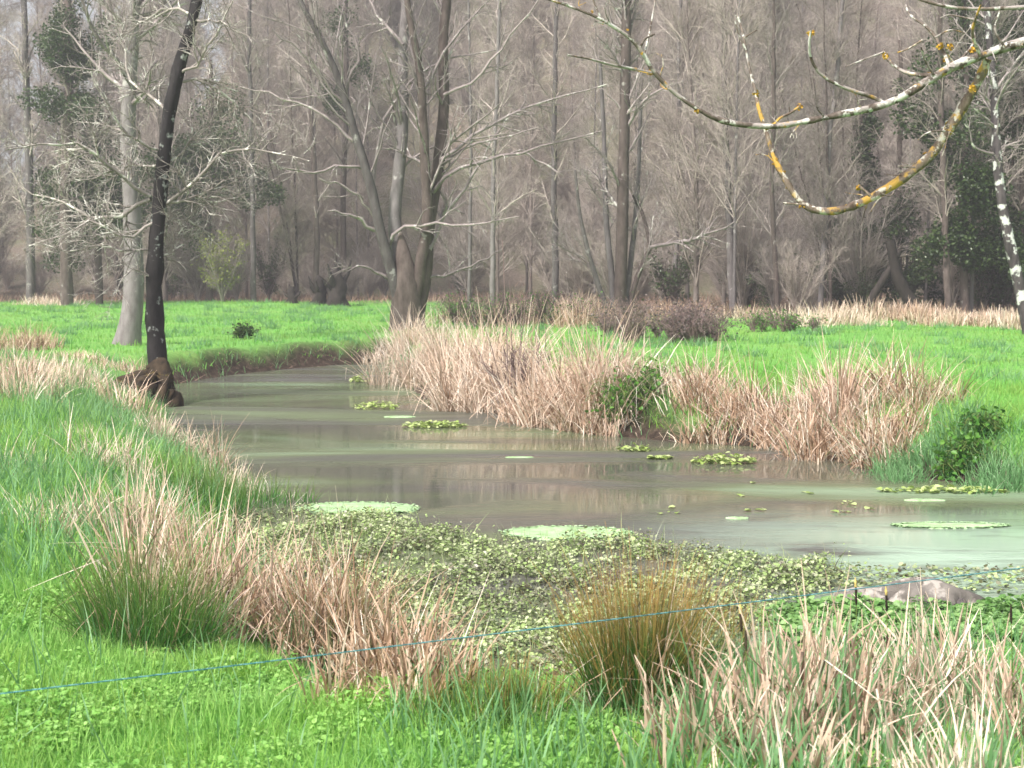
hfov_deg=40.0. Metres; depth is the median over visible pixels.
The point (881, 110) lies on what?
bare tree
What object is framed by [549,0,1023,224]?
lichen tree
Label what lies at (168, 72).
bare tree
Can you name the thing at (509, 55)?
bare tree
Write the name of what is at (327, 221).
bare tree
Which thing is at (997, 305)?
evergreen bush
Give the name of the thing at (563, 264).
bare shrub
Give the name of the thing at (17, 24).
sky
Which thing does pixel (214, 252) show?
bare shrub
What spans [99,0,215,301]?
bare tree
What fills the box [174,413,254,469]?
dry grass tuft
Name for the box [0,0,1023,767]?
ground
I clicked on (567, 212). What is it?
bare shrub
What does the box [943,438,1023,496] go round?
grass tussock
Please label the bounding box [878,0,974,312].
bare tree
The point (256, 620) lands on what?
straw tussock
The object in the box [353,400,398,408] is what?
floating plant
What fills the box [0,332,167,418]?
dry grass tuft
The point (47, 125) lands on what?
bare tree
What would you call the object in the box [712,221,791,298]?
bare shrub
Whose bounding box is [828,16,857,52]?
bare shrub
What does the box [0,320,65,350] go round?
dry grass tuft
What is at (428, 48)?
bare tree
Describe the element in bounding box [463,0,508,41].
bare shrub
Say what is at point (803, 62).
bare tree
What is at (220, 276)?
budding shrub
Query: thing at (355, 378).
floating plant
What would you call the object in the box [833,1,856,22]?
bare shrub
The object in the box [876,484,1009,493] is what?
floating plant
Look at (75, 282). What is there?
bare shrub
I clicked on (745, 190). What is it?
bare tree
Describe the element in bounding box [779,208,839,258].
bare shrub
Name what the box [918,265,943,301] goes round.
bare shrub
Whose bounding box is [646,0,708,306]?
bare tree
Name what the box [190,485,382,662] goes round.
straw tussock
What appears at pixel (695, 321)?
bramble thicket
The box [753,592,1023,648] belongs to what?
fresh watercress
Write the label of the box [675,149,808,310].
bare shrub
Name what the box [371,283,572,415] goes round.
dry reed clump
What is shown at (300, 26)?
bare tree
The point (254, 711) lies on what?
bank grass
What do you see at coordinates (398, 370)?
dry reed clump
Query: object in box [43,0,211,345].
bare tree
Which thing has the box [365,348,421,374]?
grass tussock
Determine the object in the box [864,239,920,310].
dead tree
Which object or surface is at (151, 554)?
straw tussock
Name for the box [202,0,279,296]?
bare tree
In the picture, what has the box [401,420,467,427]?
floating plant
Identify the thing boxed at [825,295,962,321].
dry reed clump
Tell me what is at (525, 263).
bare tree
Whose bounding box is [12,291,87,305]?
dry reed clump
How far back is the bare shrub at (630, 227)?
91.78 m
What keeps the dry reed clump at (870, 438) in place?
on the ground at (306, 346)
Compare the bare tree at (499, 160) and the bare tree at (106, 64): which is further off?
the bare tree at (106, 64)
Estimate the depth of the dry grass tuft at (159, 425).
18.84 m
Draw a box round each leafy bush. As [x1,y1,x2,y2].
[581,356,684,428]
[917,401,1014,481]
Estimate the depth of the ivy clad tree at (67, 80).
72.71 m
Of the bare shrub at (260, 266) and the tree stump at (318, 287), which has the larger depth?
the bare shrub at (260, 266)
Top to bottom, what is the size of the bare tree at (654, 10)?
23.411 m
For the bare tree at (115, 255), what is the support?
on the ground at (306, 346)
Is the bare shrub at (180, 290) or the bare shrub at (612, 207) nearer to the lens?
the bare shrub at (180, 290)
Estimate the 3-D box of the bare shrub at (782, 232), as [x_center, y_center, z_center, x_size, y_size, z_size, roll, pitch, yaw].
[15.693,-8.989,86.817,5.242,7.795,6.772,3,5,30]
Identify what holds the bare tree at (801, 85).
on the ground at (306, 346)
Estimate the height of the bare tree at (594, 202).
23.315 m
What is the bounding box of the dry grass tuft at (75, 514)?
[1,476,187,541]
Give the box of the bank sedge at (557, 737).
[0,537,1023,767]
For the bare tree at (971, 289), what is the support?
on the ground at (306, 346)
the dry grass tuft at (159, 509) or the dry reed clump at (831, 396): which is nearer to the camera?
the dry grass tuft at (159, 509)
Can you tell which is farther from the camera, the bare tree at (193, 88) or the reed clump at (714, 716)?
the bare tree at (193, 88)
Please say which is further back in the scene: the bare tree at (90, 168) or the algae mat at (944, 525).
the bare tree at (90, 168)
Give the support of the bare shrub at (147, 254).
on the ground at (306, 346)
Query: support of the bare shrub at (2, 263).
on the ground at (306, 346)
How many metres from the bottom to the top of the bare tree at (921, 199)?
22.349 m
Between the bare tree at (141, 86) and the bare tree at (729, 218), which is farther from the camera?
the bare tree at (141, 86)
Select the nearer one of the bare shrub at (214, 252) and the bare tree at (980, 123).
the bare tree at (980, 123)
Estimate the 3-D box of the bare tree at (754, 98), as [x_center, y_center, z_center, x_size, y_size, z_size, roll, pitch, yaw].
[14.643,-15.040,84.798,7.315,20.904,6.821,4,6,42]
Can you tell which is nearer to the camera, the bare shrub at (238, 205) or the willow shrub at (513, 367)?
the willow shrub at (513, 367)
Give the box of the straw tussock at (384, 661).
[273,565,526,713]
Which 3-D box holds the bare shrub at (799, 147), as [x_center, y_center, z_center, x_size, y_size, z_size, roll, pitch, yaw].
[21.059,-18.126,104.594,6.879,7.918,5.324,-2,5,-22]
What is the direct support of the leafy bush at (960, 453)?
on the ground at (306, 346)
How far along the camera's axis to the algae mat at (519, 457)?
18.79 m
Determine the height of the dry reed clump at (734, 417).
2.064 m
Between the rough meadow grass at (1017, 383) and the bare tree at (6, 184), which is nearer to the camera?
the rough meadow grass at (1017, 383)
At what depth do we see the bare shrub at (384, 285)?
94.56 m
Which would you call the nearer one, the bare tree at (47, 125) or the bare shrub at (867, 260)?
the bare shrub at (867, 260)
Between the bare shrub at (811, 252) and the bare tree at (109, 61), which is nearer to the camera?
the bare shrub at (811, 252)
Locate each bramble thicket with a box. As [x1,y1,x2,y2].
[426,286,606,326]
[574,291,754,344]
[734,304,828,331]
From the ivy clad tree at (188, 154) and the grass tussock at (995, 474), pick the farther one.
the ivy clad tree at (188, 154)
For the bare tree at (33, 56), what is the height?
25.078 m
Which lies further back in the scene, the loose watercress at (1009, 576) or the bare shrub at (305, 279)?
the bare shrub at (305, 279)
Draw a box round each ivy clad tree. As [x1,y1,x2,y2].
[16,0,118,305]
[26,52,175,304]
[137,24,288,301]
[302,0,384,298]
[814,49,895,308]
[849,1,937,307]
[887,0,1023,315]
[905,1,1022,308]
[960,0,1023,280]
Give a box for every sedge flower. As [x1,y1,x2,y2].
[739,602,743,715]
[744,630,747,686]
[854,577,857,648]
[885,586,888,656]
[886,634,888,680]
[1010,604,1013,699]
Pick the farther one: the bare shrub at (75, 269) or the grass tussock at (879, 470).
the bare shrub at (75, 269)
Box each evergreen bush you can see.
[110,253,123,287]
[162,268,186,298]
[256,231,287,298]
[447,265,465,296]
[647,236,701,305]
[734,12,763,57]
[736,239,767,310]
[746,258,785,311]
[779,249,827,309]
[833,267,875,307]
[862,262,888,305]
[882,215,926,305]
[893,258,923,296]
[953,225,991,310]
[954,264,1007,309]
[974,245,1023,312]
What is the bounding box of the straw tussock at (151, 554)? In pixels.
[26,441,290,651]
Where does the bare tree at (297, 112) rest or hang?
on the ground at (306, 346)
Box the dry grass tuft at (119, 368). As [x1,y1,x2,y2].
[49,347,146,372]
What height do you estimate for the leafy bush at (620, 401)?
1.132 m
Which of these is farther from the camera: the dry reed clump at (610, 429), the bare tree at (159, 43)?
the bare tree at (159, 43)
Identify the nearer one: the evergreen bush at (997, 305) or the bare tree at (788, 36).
the evergreen bush at (997, 305)
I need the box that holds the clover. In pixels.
[0,573,1023,767]
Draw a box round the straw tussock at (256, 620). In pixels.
[134,477,335,660]
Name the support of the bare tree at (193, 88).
on the ground at (306, 346)
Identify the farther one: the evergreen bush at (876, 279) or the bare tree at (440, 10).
the bare tree at (440, 10)
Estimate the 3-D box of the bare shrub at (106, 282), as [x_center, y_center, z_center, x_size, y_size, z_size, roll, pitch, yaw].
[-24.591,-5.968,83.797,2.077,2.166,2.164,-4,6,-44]
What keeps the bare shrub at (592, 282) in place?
on the ground at (306, 346)
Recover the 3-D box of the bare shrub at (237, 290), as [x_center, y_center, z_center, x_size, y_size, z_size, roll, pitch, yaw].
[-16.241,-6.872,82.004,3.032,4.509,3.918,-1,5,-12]
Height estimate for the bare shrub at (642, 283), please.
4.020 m
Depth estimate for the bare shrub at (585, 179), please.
104.17 m
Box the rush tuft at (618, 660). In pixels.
[488,523,762,737]
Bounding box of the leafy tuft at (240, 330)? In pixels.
[227,319,260,338]
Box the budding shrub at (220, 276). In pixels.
[191,226,249,301]
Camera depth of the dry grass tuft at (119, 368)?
30.29 m
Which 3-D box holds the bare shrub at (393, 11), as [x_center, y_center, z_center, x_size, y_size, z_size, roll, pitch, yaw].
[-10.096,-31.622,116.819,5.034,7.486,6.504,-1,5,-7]
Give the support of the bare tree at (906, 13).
on the ground at (306, 346)
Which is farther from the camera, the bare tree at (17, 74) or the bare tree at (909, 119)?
the bare tree at (17, 74)
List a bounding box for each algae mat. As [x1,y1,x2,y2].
[295,501,418,514]
[385,416,414,417]
[498,525,632,539]
[505,456,533,457]
[726,516,748,518]
[890,521,1012,528]
[904,498,945,501]
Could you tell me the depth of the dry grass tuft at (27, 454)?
13.26 m
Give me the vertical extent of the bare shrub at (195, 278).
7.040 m
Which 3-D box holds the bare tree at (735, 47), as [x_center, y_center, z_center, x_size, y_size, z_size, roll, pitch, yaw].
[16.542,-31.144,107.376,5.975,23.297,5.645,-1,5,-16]
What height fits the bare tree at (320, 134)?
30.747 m
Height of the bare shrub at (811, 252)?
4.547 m
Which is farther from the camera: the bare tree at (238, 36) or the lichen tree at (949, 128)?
the bare tree at (238, 36)
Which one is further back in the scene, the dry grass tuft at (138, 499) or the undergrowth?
the undergrowth
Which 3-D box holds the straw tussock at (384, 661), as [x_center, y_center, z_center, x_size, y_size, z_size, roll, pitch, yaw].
[-0.506,1.228,6.422,1.238,0.885,1.294,0,5,0]
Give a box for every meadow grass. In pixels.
[0,299,1023,465]
[619,352,1023,470]
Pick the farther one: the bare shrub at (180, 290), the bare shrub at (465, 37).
the bare shrub at (465, 37)
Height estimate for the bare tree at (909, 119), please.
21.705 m
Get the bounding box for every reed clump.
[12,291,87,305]
[336,292,533,390]
[348,300,449,365]
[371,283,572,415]
[386,288,584,405]
[425,302,537,323]
[441,314,658,435]
[489,297,566,325]
[490,291,693,440]
[501,289,616,317]
[537,307,696,435]
[541,297,670,327]
[576,329,753,430]
[609,607,909,767]
[611,659,859,767]
[633,296,713,314]
[653,334,822,450]
[653,352,772,446]
[653,577,953,767]
[662,300,775,319]
[708,324,914,454]
[708,561,992,758]
[758,366,957,474]
[763,298,893,327]
[813,328,1001,411]
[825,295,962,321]
[833,662,1023,767]
[845,568,1023,738]
[852,299,963,323]
[886,589,1023,749]
[903,303,1018,327]
[962,307,1021,329]
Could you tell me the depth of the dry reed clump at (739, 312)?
52.73 m
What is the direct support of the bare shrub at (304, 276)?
on the ground at (306, 346)
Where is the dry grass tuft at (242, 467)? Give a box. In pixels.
[202,452,276,494]
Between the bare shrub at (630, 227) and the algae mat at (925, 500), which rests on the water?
the algae mat at (925, 500)
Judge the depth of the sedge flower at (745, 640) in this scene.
5.66 m
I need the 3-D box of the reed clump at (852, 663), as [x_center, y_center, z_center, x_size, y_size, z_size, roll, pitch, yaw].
[1.441,1.181,5.976,1.184,0.927,1.043,2,5,20]
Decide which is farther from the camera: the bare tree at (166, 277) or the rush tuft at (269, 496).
the bare tree at (166, 277)
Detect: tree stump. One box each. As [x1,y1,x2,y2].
[283,284,300,303]
[308,275,326,304]
[322,253,351,306]
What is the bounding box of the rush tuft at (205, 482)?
[130,443,277,521]
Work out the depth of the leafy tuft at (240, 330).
39.33 m
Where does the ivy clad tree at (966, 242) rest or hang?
on the ground at (306, 346)
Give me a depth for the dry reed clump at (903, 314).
50.22 m
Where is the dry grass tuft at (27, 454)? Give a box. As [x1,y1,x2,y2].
[0,429,69,482]
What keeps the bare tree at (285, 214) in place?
on the ground at (306, 346)
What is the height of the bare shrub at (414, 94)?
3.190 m
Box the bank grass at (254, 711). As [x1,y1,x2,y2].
[0,556,1023,767]
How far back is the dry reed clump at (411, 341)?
36.95 m
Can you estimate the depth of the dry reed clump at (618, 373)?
21.64 m
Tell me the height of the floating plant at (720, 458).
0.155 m
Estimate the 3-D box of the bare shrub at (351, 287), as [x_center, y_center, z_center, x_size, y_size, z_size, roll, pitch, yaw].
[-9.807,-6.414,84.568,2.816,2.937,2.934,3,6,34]
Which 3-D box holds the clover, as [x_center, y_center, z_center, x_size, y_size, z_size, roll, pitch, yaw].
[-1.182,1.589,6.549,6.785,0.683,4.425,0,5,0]
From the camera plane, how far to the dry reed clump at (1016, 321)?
47.22 m
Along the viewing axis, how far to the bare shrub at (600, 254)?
82.79 m
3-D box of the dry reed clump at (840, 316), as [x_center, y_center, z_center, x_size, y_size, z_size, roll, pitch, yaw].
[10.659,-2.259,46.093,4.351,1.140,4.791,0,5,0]
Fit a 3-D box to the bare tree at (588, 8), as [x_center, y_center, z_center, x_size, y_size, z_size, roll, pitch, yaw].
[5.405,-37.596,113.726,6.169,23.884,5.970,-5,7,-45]
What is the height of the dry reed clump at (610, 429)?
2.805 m
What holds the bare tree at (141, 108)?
on the ground at (306, 346)
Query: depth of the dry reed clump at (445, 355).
26.26 m
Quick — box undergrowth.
[0,0,1016,316]
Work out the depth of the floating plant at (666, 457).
18.64 m
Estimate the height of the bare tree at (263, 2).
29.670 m
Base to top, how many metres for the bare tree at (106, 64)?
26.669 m
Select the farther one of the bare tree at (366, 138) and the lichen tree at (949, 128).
the bare tree at (366, 138)
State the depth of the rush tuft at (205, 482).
14.07 m
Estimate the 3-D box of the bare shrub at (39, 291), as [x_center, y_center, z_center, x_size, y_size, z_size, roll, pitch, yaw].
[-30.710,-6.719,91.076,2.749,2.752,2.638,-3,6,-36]
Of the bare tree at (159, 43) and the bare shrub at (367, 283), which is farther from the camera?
the bare tree at (159, 43)
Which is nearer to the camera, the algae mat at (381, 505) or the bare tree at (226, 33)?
the algae mat at (381, 505)
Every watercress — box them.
[198,492,875,681]
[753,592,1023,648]
[784,559,1023,592]
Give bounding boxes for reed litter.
[181,342,1021,486]
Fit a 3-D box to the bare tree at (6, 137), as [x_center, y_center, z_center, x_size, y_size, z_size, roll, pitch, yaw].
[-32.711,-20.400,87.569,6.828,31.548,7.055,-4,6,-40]
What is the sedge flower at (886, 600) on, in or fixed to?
on the ground at (306, 346)
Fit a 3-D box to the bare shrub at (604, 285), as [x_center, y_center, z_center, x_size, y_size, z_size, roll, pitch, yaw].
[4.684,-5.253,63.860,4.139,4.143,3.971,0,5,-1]
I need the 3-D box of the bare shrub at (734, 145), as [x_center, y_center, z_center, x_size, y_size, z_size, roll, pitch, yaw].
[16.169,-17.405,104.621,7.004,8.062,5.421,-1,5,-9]
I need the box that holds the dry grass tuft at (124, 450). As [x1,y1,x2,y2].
[38,400,170,495]
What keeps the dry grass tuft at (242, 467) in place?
on the ground at (306, 346)
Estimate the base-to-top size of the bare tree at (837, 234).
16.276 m
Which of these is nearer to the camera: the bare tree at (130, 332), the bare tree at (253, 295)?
the bare tree at (130, 332)
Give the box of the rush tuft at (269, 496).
[200,461,331,508]
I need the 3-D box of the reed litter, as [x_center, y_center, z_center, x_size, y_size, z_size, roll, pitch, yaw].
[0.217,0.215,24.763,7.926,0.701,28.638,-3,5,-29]
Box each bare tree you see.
[0,0,37,207]
[0,0,45,252]
[0,0,55,302]
[0,0,324,406]
[0,2,31,236]
[0,3,24,271]
[0,3,38,201]
[5,31,59,201]
[8,0,63,220]
[19,0,85,217]
[19,0,92,269]
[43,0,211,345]
[47,0,159,297]
[50,3,123,292]
[73,77,120,280]
[74,0,126,157]
[90,0,123,193]
[98,13,122,184]
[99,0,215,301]
[101,0,167,226]
[103,0,172,235]
[119,0,204,191]
[136,0,202,209]
[139,18,185,297]
[145,1,218,129]
[146,0,239,239]
[149,14,220,297]
[177,0,237,157]
[199,0,254,102]
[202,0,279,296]
[206,0,237,70]
[211,0,336,300]
[214,0,274,302]
[218,0,291,144]
[220,0,288,122]
[221,1,278,60]
[222,0,305,298]
[230,0,605,331]
[258,0,337,270]
[268,0,362,223]
[269,0,353,204]
[270,0,338,299]
[282,2,322,69]
[302,0,363,265]
[317,0,378,134]
[325,0,391,295]
[325,2,371,57]
[334,0,402,258]
[352,0,400,60]
[371,0,398,52]
[385,0,489,295]
[416,0,471,34]
[448,0,510,307]
[450,0,543,307]
[459,16,538,277]
[460,0,546,300]
[465,0,548,173]
[479,0,579,297]
[484,1,569,295]
[518,0,593,308]
[534,0,736,316]
[538,0,609,242]
[544,0,609,65]
[548,0,631,298]
[569,0,670,263]
[600,0,657,77]
[607,0,696,189]
[628,0,733,301]
[630,0,757,304]
[635,0,700,89]
[636,0,706,182]
[641,0,733,298]
[646,0,665,25]
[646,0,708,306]
[665,0,802,311]
[672,0,765,311]
[676,0,793,305]
[683,0,767,278]
[692,0,825,252]
[697,2,764,128]
[713,0,824,260]
[724,0,817,312]
[742,0,876,310]
[745,1,824,242]
[760,0,904,302]
[771,0,834,144]
[776,0,873,309]
[783,0,856,241]
[833,0,948,300]
[844,2,935,247]
[847,0,918,98]
[869,0,949,266]
[871,0,969,303]
[877,0,1023,314]
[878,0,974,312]
[885,0,969,242]
[890,0,917,45]
[922,3,1022,228]
[933,1,1023,298]
[941,0,1023,334]
[967,2,1023,216]
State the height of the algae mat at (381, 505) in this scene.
0.054 m
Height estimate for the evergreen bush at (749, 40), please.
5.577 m
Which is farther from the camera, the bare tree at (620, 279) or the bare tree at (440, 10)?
the bare tree at (440, 10)
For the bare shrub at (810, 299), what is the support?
on the ground at (306, 346)
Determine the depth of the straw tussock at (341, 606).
8.78 m
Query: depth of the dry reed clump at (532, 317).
49.22 m
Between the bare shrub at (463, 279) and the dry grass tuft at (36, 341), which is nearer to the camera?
the dry grass tuft at (36, 341)
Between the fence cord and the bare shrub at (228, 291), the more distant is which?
the bare shrub at (228, 291)
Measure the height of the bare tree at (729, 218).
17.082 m
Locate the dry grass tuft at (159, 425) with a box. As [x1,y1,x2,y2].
[114,403,208,453]
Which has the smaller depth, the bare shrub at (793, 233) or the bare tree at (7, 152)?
the bare shrub at (793, 233)
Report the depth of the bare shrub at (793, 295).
57.24 m
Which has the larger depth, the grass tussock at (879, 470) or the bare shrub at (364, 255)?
the bare shrub at (364, 255)
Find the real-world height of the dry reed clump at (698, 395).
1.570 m
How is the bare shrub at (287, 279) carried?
on the ground at (306, 346)
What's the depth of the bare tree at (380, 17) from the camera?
113.05 m
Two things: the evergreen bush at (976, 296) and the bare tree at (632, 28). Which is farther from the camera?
the bare tree at (632, 28)
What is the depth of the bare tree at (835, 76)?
59.19 m
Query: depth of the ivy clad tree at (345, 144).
84.83 m
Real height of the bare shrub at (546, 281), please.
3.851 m
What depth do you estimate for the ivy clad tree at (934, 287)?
65.10 m
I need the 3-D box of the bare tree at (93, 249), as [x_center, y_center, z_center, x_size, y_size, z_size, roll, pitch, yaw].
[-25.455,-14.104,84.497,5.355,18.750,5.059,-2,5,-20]
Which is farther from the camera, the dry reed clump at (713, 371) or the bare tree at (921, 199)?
the bare tree at (921, 199)
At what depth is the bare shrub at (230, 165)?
110.20 m
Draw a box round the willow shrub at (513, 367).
[475,240,551,407]
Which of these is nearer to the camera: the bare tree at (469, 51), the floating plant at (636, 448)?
the floating plant at (636, 448)
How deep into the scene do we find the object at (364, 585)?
8.69 m
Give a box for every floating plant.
[349,373,369,381]
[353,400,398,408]
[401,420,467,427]
[616,442,649,450]
[647,455,673,459]
[691,451,756,464]
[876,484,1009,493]
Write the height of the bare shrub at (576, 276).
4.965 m
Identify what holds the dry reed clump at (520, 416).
on the ground at (306, 346)
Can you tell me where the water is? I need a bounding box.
[163,361,1023,674]
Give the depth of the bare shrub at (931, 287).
72.80 m
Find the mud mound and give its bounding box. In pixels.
[833,577,984,609]
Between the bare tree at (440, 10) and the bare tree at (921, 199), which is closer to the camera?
the bare tree at (921, 199)
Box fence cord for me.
[0,567,1023,694]
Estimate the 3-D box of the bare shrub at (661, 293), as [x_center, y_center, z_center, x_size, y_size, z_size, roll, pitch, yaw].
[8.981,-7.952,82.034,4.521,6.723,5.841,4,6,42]
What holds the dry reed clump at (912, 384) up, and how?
on the ground at (306, 346)
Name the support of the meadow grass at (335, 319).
on the ground at (306, 346)
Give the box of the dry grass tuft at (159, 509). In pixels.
[117,448,270,548]
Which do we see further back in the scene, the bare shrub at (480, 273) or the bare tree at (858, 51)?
the bare shrub at (480, 273)
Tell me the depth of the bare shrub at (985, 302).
61.34 m
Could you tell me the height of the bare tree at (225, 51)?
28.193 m
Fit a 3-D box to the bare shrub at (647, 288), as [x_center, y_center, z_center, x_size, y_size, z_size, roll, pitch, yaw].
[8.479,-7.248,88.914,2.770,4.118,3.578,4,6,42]
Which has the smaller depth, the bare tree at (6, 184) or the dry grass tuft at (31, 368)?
the dry grass tuft at (31, 368)
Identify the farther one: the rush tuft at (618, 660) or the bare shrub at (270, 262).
the bare shrub at (270, 262)
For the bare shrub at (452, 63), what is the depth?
109.81 m
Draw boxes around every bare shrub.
[0,222,25,279]
[0,249,25,289]
[17,259,55,298]
[38,243,93,286]
[45,255,93,294]
[82,266,118,295]
[142,209,177,288]
[148,205,249,301]
[167,224,217,297]
[171,215,237,298]
[213,263,231,296]
[214,227,265,269]
[214,261,245,298]
[217,231,250,300]
[223,151,242,180]
[225,181,263,218]
[241,244,293,299]
[256,117,285,158]
[277,239,340,295]
[277,269,295,296]
[295,263,326,296]
[325,255,371,299]
[338,35,394,113]
[347,226,388,298]
[350,233,416,296]
[352,260,381,299]
[373,0,415,47]
[375,124,395,154]
[395,65,417,102]
[410,24,479,96]
[413,2,496,72]
[433,180,510,300]
[436,28,490,121]
[436,184,511,288]
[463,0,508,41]
[511,214,587,293]
[516,191,615,301]
[529,244,567,301]
[543,216,613,303]
[544,10,570,32]
[548,199,615,299]
[558,196,590,227]
[568,184,648,247]
[571,221,656,299]
[572,153,601,199]
[575,214,640,290]
[578,194,660,258]
[588,229,673,306]
[615,202,702,301]
[632,255,655,298]
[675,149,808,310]
[692,246,721,297]
[699,209,776,295]
[700,246,714,274]
[703,103,765,177]
[703,249,728,300]
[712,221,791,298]
[738,220,812,311]
[754,237,848,312]
[756,194,803,297]
[765,97,815,185]
[768,223,819,302]
[778,205,828,294]
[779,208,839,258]
[793,156,934,305]
[796,0,829,33]
[799,268,835,310]
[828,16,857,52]
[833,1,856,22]
[833,221,908,294]
[906,143,1020,311]
[915,215,980,304]
[916,265,942,300]
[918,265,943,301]
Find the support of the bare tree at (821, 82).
on the ground at (306, 346)
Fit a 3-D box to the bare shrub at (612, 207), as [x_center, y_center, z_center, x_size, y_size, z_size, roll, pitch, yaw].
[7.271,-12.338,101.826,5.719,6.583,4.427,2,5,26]
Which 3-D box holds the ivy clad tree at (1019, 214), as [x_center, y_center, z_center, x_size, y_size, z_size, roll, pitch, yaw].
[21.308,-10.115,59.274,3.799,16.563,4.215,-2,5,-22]
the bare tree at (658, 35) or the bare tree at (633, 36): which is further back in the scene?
the bare tree at (658, 35)
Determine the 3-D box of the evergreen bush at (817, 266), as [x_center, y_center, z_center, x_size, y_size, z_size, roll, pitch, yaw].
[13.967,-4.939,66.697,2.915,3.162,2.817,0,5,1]
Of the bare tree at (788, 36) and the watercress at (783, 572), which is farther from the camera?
the bare tree at (788, 36)
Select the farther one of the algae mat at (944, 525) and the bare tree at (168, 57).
the bare tree at (168, 57)
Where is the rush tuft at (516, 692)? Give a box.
[398,643,606,737]
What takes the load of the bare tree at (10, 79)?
on the ground at (306, 346)
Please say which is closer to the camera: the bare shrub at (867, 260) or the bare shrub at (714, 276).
the bare shrub at (867, 260)
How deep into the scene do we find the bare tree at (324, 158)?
101.43 m
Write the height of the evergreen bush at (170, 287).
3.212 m
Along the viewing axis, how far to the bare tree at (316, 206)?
81.06 m
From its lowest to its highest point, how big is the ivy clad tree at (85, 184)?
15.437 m
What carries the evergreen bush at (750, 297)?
on the ground at (306, 346)
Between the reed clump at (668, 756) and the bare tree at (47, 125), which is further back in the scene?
the bare tree at (47, 125)
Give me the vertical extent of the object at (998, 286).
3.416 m
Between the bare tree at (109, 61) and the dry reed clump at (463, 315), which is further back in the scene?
the bare tree at (109, 61)
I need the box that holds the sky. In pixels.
[0,0,272,192]
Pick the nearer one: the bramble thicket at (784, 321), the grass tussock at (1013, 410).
the grass tussock at (1013, 410)
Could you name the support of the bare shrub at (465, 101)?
on the ground at (306, 346)
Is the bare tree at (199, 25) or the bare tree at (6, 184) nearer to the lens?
the bare tree at (6, 184)
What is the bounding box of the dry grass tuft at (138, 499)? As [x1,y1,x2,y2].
[8,458,229,562]
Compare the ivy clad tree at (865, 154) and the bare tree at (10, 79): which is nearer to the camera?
the ivy clad tree at (865, 154)
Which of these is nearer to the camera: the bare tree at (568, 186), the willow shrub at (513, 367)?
the willow shrub at (513, 367)
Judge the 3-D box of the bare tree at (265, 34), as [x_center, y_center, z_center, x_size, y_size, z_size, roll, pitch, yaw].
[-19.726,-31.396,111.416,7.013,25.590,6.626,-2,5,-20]
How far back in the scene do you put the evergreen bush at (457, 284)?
93.72 m
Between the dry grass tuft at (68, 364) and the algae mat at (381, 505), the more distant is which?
the dry grass tuft at (68, 364)
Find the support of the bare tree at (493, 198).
on the ground at (306, 346)
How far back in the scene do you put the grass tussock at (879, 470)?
17.07 m
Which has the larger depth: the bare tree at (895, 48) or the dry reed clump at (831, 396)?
the bare tree at (895, 48)
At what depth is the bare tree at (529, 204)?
87.68 m
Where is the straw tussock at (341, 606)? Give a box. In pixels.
[226,486,452,670]
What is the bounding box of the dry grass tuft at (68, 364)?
[4,346,135,393]
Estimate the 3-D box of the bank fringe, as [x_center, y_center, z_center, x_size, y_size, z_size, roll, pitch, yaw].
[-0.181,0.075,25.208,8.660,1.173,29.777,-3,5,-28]
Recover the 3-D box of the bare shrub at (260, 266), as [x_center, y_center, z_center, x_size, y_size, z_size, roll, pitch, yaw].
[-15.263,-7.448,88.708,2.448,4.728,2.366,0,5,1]
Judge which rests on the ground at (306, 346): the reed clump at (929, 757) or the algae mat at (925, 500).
the reed clump at (929, 757)
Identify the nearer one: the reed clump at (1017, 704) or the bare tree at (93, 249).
the reed clump at (1017, 704)
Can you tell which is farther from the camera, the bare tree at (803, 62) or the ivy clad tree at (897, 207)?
the bare tree at (803, 62)
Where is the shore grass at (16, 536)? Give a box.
[0,355,470,659]
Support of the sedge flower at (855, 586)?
on the ground at (306, 346)
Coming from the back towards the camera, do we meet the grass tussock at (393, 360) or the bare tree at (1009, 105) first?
the bare tree at (1009, 105)
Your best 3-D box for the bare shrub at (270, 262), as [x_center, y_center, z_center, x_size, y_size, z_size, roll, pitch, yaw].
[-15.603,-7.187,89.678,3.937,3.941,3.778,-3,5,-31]
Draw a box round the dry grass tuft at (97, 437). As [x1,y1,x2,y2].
[47,421,173,454]
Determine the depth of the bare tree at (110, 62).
166.25 m
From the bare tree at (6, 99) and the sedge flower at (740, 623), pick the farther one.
the bare tree at (6, 99)
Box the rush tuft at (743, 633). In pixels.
[548,548,802,677]
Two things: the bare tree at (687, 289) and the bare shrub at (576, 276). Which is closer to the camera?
the bare shrub at (576, 276)
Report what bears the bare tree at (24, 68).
on the ground at (306, 346)
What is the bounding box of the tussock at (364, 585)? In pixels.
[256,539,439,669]
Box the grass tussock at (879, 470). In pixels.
[851,404,1005,488]
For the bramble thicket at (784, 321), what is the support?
on the ground at (306, 346)
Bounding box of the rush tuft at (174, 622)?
[8,510,281,655]
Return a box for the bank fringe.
[140,328,1023,491]
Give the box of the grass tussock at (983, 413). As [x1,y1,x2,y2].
[842,384,1023,474]
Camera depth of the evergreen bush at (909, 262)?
67.64 m
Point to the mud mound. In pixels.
(956, 595)
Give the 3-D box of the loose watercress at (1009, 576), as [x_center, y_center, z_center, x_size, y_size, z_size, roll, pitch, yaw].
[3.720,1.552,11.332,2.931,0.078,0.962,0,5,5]
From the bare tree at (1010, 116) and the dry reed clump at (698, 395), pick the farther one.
the bare tree at (1010, 116)
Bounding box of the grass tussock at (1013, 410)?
[925,383,1023,460]

